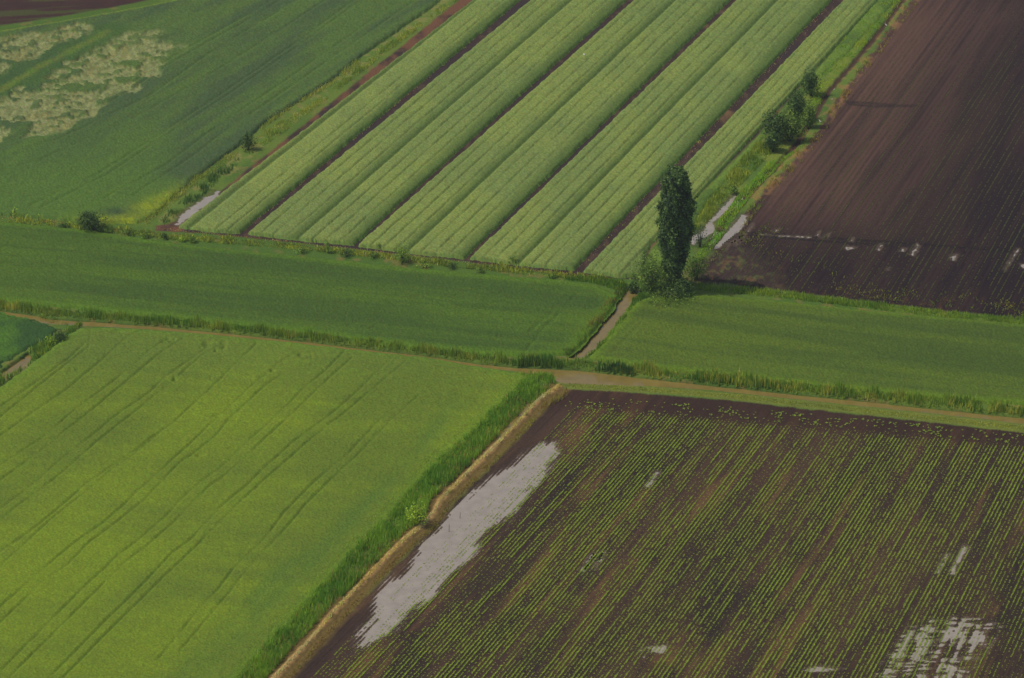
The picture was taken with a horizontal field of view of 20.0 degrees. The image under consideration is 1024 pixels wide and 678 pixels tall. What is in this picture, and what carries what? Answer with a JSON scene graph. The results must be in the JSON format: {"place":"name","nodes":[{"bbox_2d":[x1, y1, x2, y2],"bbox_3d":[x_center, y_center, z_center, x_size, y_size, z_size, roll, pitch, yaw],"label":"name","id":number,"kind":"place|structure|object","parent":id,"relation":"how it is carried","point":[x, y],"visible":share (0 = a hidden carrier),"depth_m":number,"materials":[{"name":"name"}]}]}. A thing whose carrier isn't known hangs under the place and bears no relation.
{"place":"outdoors","nodes":[
{"label":"outdoors","id":0,"kind":"place"},
{"bbox_2d":[1,355,31,382],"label":"ditch water","id":1,"kind":"structure","parent":0,"point":[24,361],"depth_m":561.04,"materials":[{"name":"liquid"}]},
{"bbox_2d":[0,0,1023,677],"bbox_3d":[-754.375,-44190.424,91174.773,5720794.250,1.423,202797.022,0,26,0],"label":"ground","id":2,"kind":"structure","parent":0,"point":[1002,26],"depth_m":531.89,"materials":[{"name":"green plant"}]},
{"bbox_2d":[12,206,17,216],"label":"sapling","id":3,"kind":"object","parent":2,"relation":"on","point":[14,211],"visible":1,"depth_m":622.95,"materials":[{"name":"green plant"}]},
{"bbox_2d":[0,312,58,369],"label":"meadow grass","id":4,"kind":"structure","parent":2,"relation":"on","point":[18,335],"depth_m":571.16,"materials":[{"name":"green plant"}]},
{"bbox_2d":[0,318,82,384],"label":"reeds","id":5,"kind":"object","parent":2,"relation":"on","point":[43,350],"visible":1,"depth_m":564.90,"materials":[{"name":"green plant"}]},
{"bbox_2d":[44,335,56,344],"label":"shrub","id":6,"kind":"object","parent":2,"relation":"on","point":[50,341],"visible":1,"depth_m":566.98,"materials":[{"name":"green plant"}]},
{"bbox_2d":[39,313,67,324],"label":"weeds","id":7,"kind":"object","parent":2,"relation":"on","point":[51,316],"visible":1,"depth_m":579.44,"materials":[{"name":"green plant"}]},
{"bbox_2d":[53,329,68,342],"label":"shrub","id":8,"kind":"object","parent":2,"relation":"on","point":[59,336],"visible":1,"depth_m":567.86,"materials":[{"name":"green plant"}]},
{"bbox_2d":[56,222,70,227],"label":"weed clump","id":9,"kind":"object","parent":2,"relation":"on","point":[63,225],"visible":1,"depth_m":618.49,"materials":[{"name":"green plant"}]},
{"bbox_2d":[74,210,106,231],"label":"bush","id":10,"kind":"object","parent":2,"relation":"on","point":[90,219],"visible":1,"depth_m":615.87,"materials":[{"name":"green plant"}]},
{"bbox_2d":[102,224,112,232],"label":"shrub","id":11,"kind":"object","parent":2,"relation":"on","point":[107,227],"visible":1,"depth_m":616.17,"materials":[{"name":"green plant"}]},
{"bbox_2d":[122,228,135,235],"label":"weed clump","id":12,"kind":"object","parent":2,"relation":"on","point":[129,231],"visible":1,"depth_m":615.14,"materials":[{"name":"green plant"}]},
{"bbox_2d":[141,231,151,237],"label":"weed clump","id":13,"kind":"object","parent":2,"relation":"on","point":[146,235],"visible":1,"depth_m":613.73,"materials":[{"name":"green plant"}]},
{"bbox_2d":[161,232,167,238],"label":"weed clump","id":14,"kind":"object","parent":2,"relation":"on","point":[164,236],"visible":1,"depth_m":613.02,"materials":[{"name":"green plant"}]},
{"bbox_2d":[176,235,186,241],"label":"shrub","id":15,"kind":"object","parent":2,"relation":"on","point":[183,238],"visible":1,"depth_m":612.09,"materials":[{"name":"green plant"}]},
{"bbox_2d":[188,236,197,242],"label":"weed clump","id":16,"kind":"object","parent":2,"relation":"on","point":[191,239],"visible":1,"depth_m":611.67,"materials":[{"name":"green plant"}]},
{"bbox_2d":[175,191,219,224],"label":"puddle","id":17,"kind":"object","parent":2,"relation":"on","point":[195,208],"visible":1,"depth_m":628.86,"materials":[{"name":"liquid"}]},
{"bbox_2d":[160,157,239,224],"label":"reeds","id":18,"kind":"object","parent":2,"relation":"on","point":[202,185],"visible":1,"depth_m":637.38,"materials":[{"name":"green plant"}]},
{"bbox_2d":[0,0,439,223],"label":"wheat crop","id":19,"kind":"object","parent":2,"relation":"on","point":[136,115],"visible":0.99,"depth_m":692.21,"materials":[{"name":"green plant"}]},
{"bbox_2d":[239,131,257,149],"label":"bush","id":20,"kind":"object","parent":2,"relation":"on","point":[247,143],"visible":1,"depth_m":657.01,"materials":[{"name":"green plant"}]},
{"bbox_2d":[145,58,359,223],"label":"dry grass","id":21,"kind":"structure","parent":2,"relation":"on","point":[355,63],"depth_m":655.39,"materials":[{"name":"green plant"}]},
{"bbox_2d":[0,328,526,677],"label":"barley crop","id":22,"kind":"object","parent":2,"relation":"on","point":[182,505],"visible":1,"depth_m":516.76,"materials":[{"name":"green plant"}]},
{"bbox_2d":[0,298,575,368],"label":"reeds","id":23,"kind":"object","parent":2,"relation":"on","point":[272,330],"visible":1,"depth_m":572.53,"materials":[{"name":"green plant"}]},
{"bbox_2d":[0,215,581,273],"bbox_3d":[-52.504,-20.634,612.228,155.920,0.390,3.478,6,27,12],"label":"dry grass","id":24,"kind":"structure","parent":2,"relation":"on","point":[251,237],"depth_m":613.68,"materials":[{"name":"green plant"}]},
{"bbox_2d":[293,246,307,253],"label":"weed clump","id":25,"kind":"object","parent":2,"relation":"on","point":[303,251],"visible":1,"depth_m":606.82,"materials":[{"name":"green plant"}]},
{"bbox_2d":[0,222,621,357],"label":"wheat crop","id":26,"kind":"object","parent":2,"relation":"on","point":[80,270],"visible":1,"depth_m":587.87,"materials":[{"name":"green plant"}]},
{"bbox_2d":[0,214,624,284],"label":"weeds","id":27,"kind":"object","parent":2,"relation":"on","point":[507,267],"visible":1,"depth_m":608.01,"materials":[{"name":"green plant"}]},
{"bbox_2d":[325,239,329,252],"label":"sapling","id":28,"kind":"object","parent":2,"relation":"on","point":[326,245],"visible":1,"depth_m":606.32,"materials":[{"name":"green plant"}]},
{"bbox_2d":[340,249,353,257],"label":"weed clump","id":29,"kind":"object","parent":2,"relation":"on","point":[346,254],"visible":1,"depth_m":605.35,"materials":[{"name":"green plant"}]},
{"bbox_2d":[179,0,519,233],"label":"cereal strip","id":30,"kind":"object","parent":2,"relation":"on","point":[245,201],"visible":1,"depth_m":668.77,"materials":[{"name":"green plant"}]},
{"bbox_2d":[246,0,456,153],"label":"weeds","id":31,"kind":"object","parent":2,"relation":"on","point":[410,32],"visible":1,"depth_m":695.94,"materials":[{"name":"green plant"}]},
{"bbox_2d":[368,252,380,258],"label":"weed clump","id":32,"kind":"object","parent":2,"relation":"on","point":[373,255],"visible":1,"depth_m":604.53,"materials":[{"name":"green plant"}]},
{"bbox_2d":[252,14,504,223],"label":"weeds","id":33,"kind":"object","parent":2,"relation":"on","point":[362,133],"visible":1,"depth_m":672.19,"materials":[{"name":"green plant"}]},
{"bbox_2d":[230,370,556,677],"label":"reeds","id":34,"kind":"object","parent":2,"relation":"on","point":[345,581],"visible":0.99,"depth_m":502.53,"materials":[{"name":"green plant"}]},
{"bbox_2d":[395,240,409,263],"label":"shrub","id":35,"kind":"object","parent":2,"relation":"on","point":[400,252],"visible":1,"depth_m":601.63,"materials":[{"name":"green plant"}]},
{"bbox_2d":[272,383,560,677],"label":"dry grass","id":36,"kind":"structure","parent":2,"relation":"on","point":[436,506],"depth_m":501.52,"materials":[{"name":"plant"}]},
{"bbox_2d":[404,499,428,524],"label":"shrub","id":37,"kind":"object","parent":2,"relation":"on","point":[417,518],"visible":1,"depth_m":502.50,"materials":[{"name":"green plant"}]},
{"bbox_2d":[416,260,433,267],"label":"weed clump","id":38,"kind":"object","parent":2,"relation":"on","point":[426,264],"visible":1,"depth_m":600.43,"materials":[{"name":"green plant"}]},
{"bbox_2d":[284,387,566,677],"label":"weeds","id":39,"kind":"object","parent":2,"relation":"on","point":[515,439],"visible":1,"depth_m":506.36,"materials":[{"name":"brown plant"}]},
{"bbox_2d":[248,0,625,245],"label":"cereal strip","id":40,"kind":"object","parent":2,"relation":"on","point":[361,188],"visible":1,"depth_m":668.65,"materials":[{"name":"green plant"}]},
{"bbox_2d":[447,262,457,269],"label":"weed clump","id":41,"kind":"object","parent":2,"relation":"on","point":[452,266],"visible":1,"depth_m":599.66,"materials":[{"name":"green plant"}]},
{"bbox_2d":[355,442,559,647],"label":"puddle","id":42,"kind":"object","parent":2,"relation":"on","point":[462,511],"visible":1,"depth_m":499.58,"materials":[{"name":"liquid"}]},
{"bbox_2d":[474,266,482,272],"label":"weed clump","id":43,"kind":"object","parent":2,"relation":"on","point":[479,270],"visible":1,"depth_m":598.11,"materials":[{"name":"green plant"}]},
{"bbox_2d":[508,253,516,262],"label":"sapling","id":44,"kind":"object","parent":2,"relation":"on","point":[513,258],"visible":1,"depth_m":601.47,"materials":[{"name":"green plant"}]},
{"bbox_2d":[358,0,730,259],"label":"cereal strip","id":45,"kind":"object","parent":2,"relation":"on","point":[468,200],"visible":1,"depth_m":664.96,"materials":[{"name":"green plant"}]},
{"bbox_2d":[545,270,556,277],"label":"weed clump","id":46,"kind":"object","parent":2,"relation":"on","point":[552,275],"visible":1,"depth_m":595.64,"materials":[{"name":"green plant"}]},
{"bbox_2d":[510,352,636,375],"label":"reeds","id":47,"kind":"object","parent":2,"relation":"on","point":[627,370],"visible":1,"depth_m":559.06,"materials":[{"name":"green plant"}]},
{"bbox_2d":[583,552,604,570],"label":"puddle","id":48,"kind":"object","parent":2,"relation":"on","point":[599,560],"visible":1,"depth_m":493.47,"materials":[{"name":"liquid"}]},
{"bbox_2d":[563,284,627,355],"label":"reeds","id":49,"kind":"object","parent":2,"relation":"on","point":[618,293],"visible":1,"depth_m":578.53,"materials":[{"name":"green plant"}]},
{"bbox_2d":[565,273,626,289],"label":"reeds","id":50,"kind":"object","parent":2,"relation":"on","point":[583,277],"visible":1,"depth_m":593.65,"materials":[{"name":"green plant"}]},
{"bbox_2d":[585,291,648,357],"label":"reeds","id":51,"kind":"object","parent":2,"relation":"on","point":[640,295],"visible":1,"depth_m":576.93,"materials":[{"name":"green plant"}]},
{"bbox_2d":[627,278,641,293],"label":"shrub","id":52,"kind":"object","parent":2,"relation":"on","point":[634,290],"visible":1,"depth_m":590.28,"materials":[{"name":"green plant"}]},
{"bbox_2d":[628,248,671,291],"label":"shrub","id":53,"kind":"object","parent":2,"relation":"on","point":[651,280],"visible":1,"depth_m":587.87,"materials":[{"name":"green plant"}]},
{"bbox_2d":[470,0,831,270],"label":"cereal strip","id":54,"kind":"object","parent":2,"relation":"on","point":[571,215],"visible":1,"depth_m":662.07,"materials":[{"name":"green plant"}]},
{"bbox_2d":[645,472,657,486],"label":"puddle","id":55,"kind":"object","parent":2,"relation":"on","point":[651,482],"visible":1,"depth_m":517.86,"materials":[{"name":"liquid"}]},
{"bbox_2d":[639,645,666,657],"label":"puddle","id":56,"kind":"object","parent":2,"relation":"on","point":[662,647],"visible":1,"depth_m":467.72,"materials":[{"name":"liquid"}]},
{"bbox_2d":[313,406,1023,677],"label":"seedling rows","id":57,"kind":"object","parent":2,"relation":"on","point":[762,584],"visible":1,"depth_m":493.33,"materials":[{"name":"green plant"}]},
{"bbox_2d":[643,284,695,307],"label":"shrub","id":58,"kind":"object","parent":2,"relation":"on","point":[665,295],"visible":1,"depth_m":585.48,"materials":[{"name":"green plant"}]},
{"bbox_2d":[654,161,697,281],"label":"poplar tree","id":59,"kind":"object","parent":2,"relation":"on","point":[675,222],"visible":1,"depth_m":582.54,"materials":[{"name":"green plant"}]},
{"bbox_2d":[658,273,694,298],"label":"shrub","id":60,"kind":"object","parent":2,"relation":"on","point":[679,283],"visible":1,"depth_m":586.85,"materials":[{"name":"green plant"}]},
{"bbox_2d":[684,252,708,279],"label":"shrub","id":61,"kind":"object","parent":2,"relation":"on","point":[695,275],"visible":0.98,"depth_m":593.32,"materials":[{"name":"green plant"}]},
{"bbox_2d":[693,223,707,246],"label":"sapling","id":62,"kind":"object","parent":2,"relation":"on","point":[700,236],"visible":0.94,"depth_m":608.66,"materials":[{"name":"green plant"}]},
{"bbox_2d":[579,2,833,267],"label":"weeds","id":63,"kind":"object","parent":2,"relation":"on","point":[703,135],"visible":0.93,"depth_m":662.67,"materials":[{"name":"green plant"}]},
{"bbox_2d":[690,196,742,244],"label":"puddle","id":64,"kind":"object","parent":2,"relation":"on","point":[709,228],"visible":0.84,"depth_m":620.64,"materials":[{"name":"liquid"}]},
{"bbox_2d":[715,224,722,231],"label":"shrub","id":65,"kind":"object","parent":2,"relation":"on","point":[718,229],"visible":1,"depth_m":617.14,"materials":[{"name":"green plant"}]},
{"bbox_2d":[709,215,746,248],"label":"puddle","id":66,"kind":"object","parent":2,"relation":"on","point":[728,235],"visible":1,"depth_m":617.31,"materials":[{"name":"liquid"}]},
{"bbox_2d":[583,0,877,278],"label":"cereal strip","id":67,"kind":"object","parent":2,"relation":"on","point":[636,238],"visible":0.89,"depth_m":666.26,"materials":[{"name":"green plant"}]},
{"bbox_2d":[729,183,738,193],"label":"shrub","id":68,"kind":"object","parent":2,"relation":"on","point":[733,189],"visible":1,"depth_m":634.57,"materials":[{"name":"green plant"}]},
{"bbox_2d":[692,140,779,232],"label":"weeds","id":69,"kind":"object","parent":2,"relation":"on","point":[735,172],"visible":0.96,"depth_m":642.78,"materials":[{"name":"green plant"}]},
{"bbox_2d":[697,145,802,261],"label":"weeds","id":70,"kind":"object","parent":2,"relation":"on","point":[741,204],"visible":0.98,"depth_m":630.53,"materials":[{"name":"green plant"}]},
{"bbox_2d":[650,0,894,264],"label":"meadow grass","id":71,"kind":"structure","parent":2,"relation":"on","point":[878,9],"depth_m":708.60,"materials":[{"name":"green plant"}]},
{"bbox_2d":[763,131,782,151],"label":"bush","id":72,"kind":"object","parent":2,"relation":"on","point":[772,140],"visible":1,"depth_m":655.65,"materials":[{"name":"green plant"}]},
{"bbox_2d":[760,108,791,138],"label":"bush","id":73,"kind":"object","parent":2,"relation":"on","point":[776,128],"visible":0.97,"depth_m":660.04,"materials":[{"name":"green plant"}]},
{"bbox_2d":[775,108,805,141],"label":"bush","id":74,"kind":"object","parent":2,"relation":"on","point":[793,132],"visible":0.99,"depth_m":660.77,"materials":[{"name":"green plant"}]},
{"bbox_2d":[565,399,1018,442],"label":"headland seedlings","id":75,"kind":"object","parent":2,"relation":"on","point":[815,422],"visible":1,"depth_m":539.12,"materials":[{"name":"green plant"}]},
{"bbox_2d":[568,382,1022,429],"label":"bank grass","id":76,"kind":"structure","parent":2,"relation":"on","point":[976,423],"depth_m":545.30,"materials":[{"name":"green plant"}]},
{"bbox_2d":[785,83,808,120],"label":"bush","id":77,"kind":"object","parent":2,"relation":"on","point":[797,105],"visible":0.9,"depth_m":671.84,"materials":[{"name":"green plant"}]},
{"bbox_2d":[575,354,1023,416],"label":"reeds","id":78,"kind":"object","parent":2,"relation":"on","point":[758,382],"visible":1,"depth_m":549.76,"materials":[{"name":"green plant"}]},
{"bbox_2d":[590,295,1023,405],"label":"wheat crop","id":79,"kind":"object","parent":2,"relation":"on","point":[864,350],"visible":1,"depth_m":565.98,"materials":[{"name":"green plant"}]},
{"bbox_2d":[801,97,816,128],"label":"bush","id":80,"kind":"object","parent":2,"relation":"on","point":[808,119],"visible":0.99,"depth_m":668.67,"materials":[{"name":"green plant"}]},
{"bbox_2d":[800,67,820,95],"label":"bush","id":81,"kind":"object","parent":2,"relation":"on","point":[810,86],"visible":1,"depth_m":686.67,"materials":[{"name":"green plant"}]},
{"bbox_2d":[805,667,833,671],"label":"puddle","id":82,"kind":"object","parent":2,"relation":"on","point":[819,669],"visible":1,"depth_m":462.36,"materials":[{"name":"liquid"}]},
{"bbox_2d":[739,0,917,238],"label":"weeds","id":83,"kind":"object","parent":2,"relation":"on","point":[830,110],"visible":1,"depth_m":666.78,"materials":[{"name":"green plant"}]},
{"bbox_2d":[801,0,900,141],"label":"weeds","id":84,"kind":"object","parent":2,"relation":"on","point":[861,41],"visible":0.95,"depth_m":716.26,"materials":[{"name":"green plant"}]},
{"bbox_2d":[697,282,1023,323],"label":"reeds","id":85,"kind":"object","parent":2,"relation":"on","point":[831,299],"visible":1,"depth_m":584.50,"materials":[{"name":"green plant"}]},
{"bbox_2d":[702,226,1023,315],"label":"weeds","id":86,"kind":"object","parent":2,"relation":"on","point":[872,283],"visible":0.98,"depth_m":589.47,"materials":[{"name":"green plant"}]},
{"bbox_2d":[709,1,1023,314],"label":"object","id":87,"kind":"object","parent":2,"relation":"on","point":[918,188],"visible":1,"depth_m":633.70,"materials":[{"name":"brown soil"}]},
{"bbox_2d":[877,617,994,677],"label":"puddle","id":88,"kind":"object","parent":2,"relation":"on","point":[972,640],"visible":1,"depth_m":469.08,"materials":[{"name":"liquid"}]},
{"bbox_2d":[950,547,967,574],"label":"puddle","id":89,"kind":"object","parent":2,"relation":"on","point":[962,552],"visible":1,"depth_m":493.77,"materials":[{"name":"liquid"}]},
{"bbox_2d":[0,311,1023,423],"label":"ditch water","id":90,"kind":"structure","parent":0,"point":[572,377],"depth_m":554.88,"materials":[{"name":"brown liquid"}]},
{"bbox_2d":[495,388,550,440],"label":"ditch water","id":91,"kind":"structure","parent":0,"point":[515,419],"depth_m":540.42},
{"bbox_2d":[570,290,638,358],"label":"ditch water","id":92,"kind":"structure","parent":0,"point":[608,324],"depth_m":576.64,"materials":[{"name":"liquid"}]}
]}

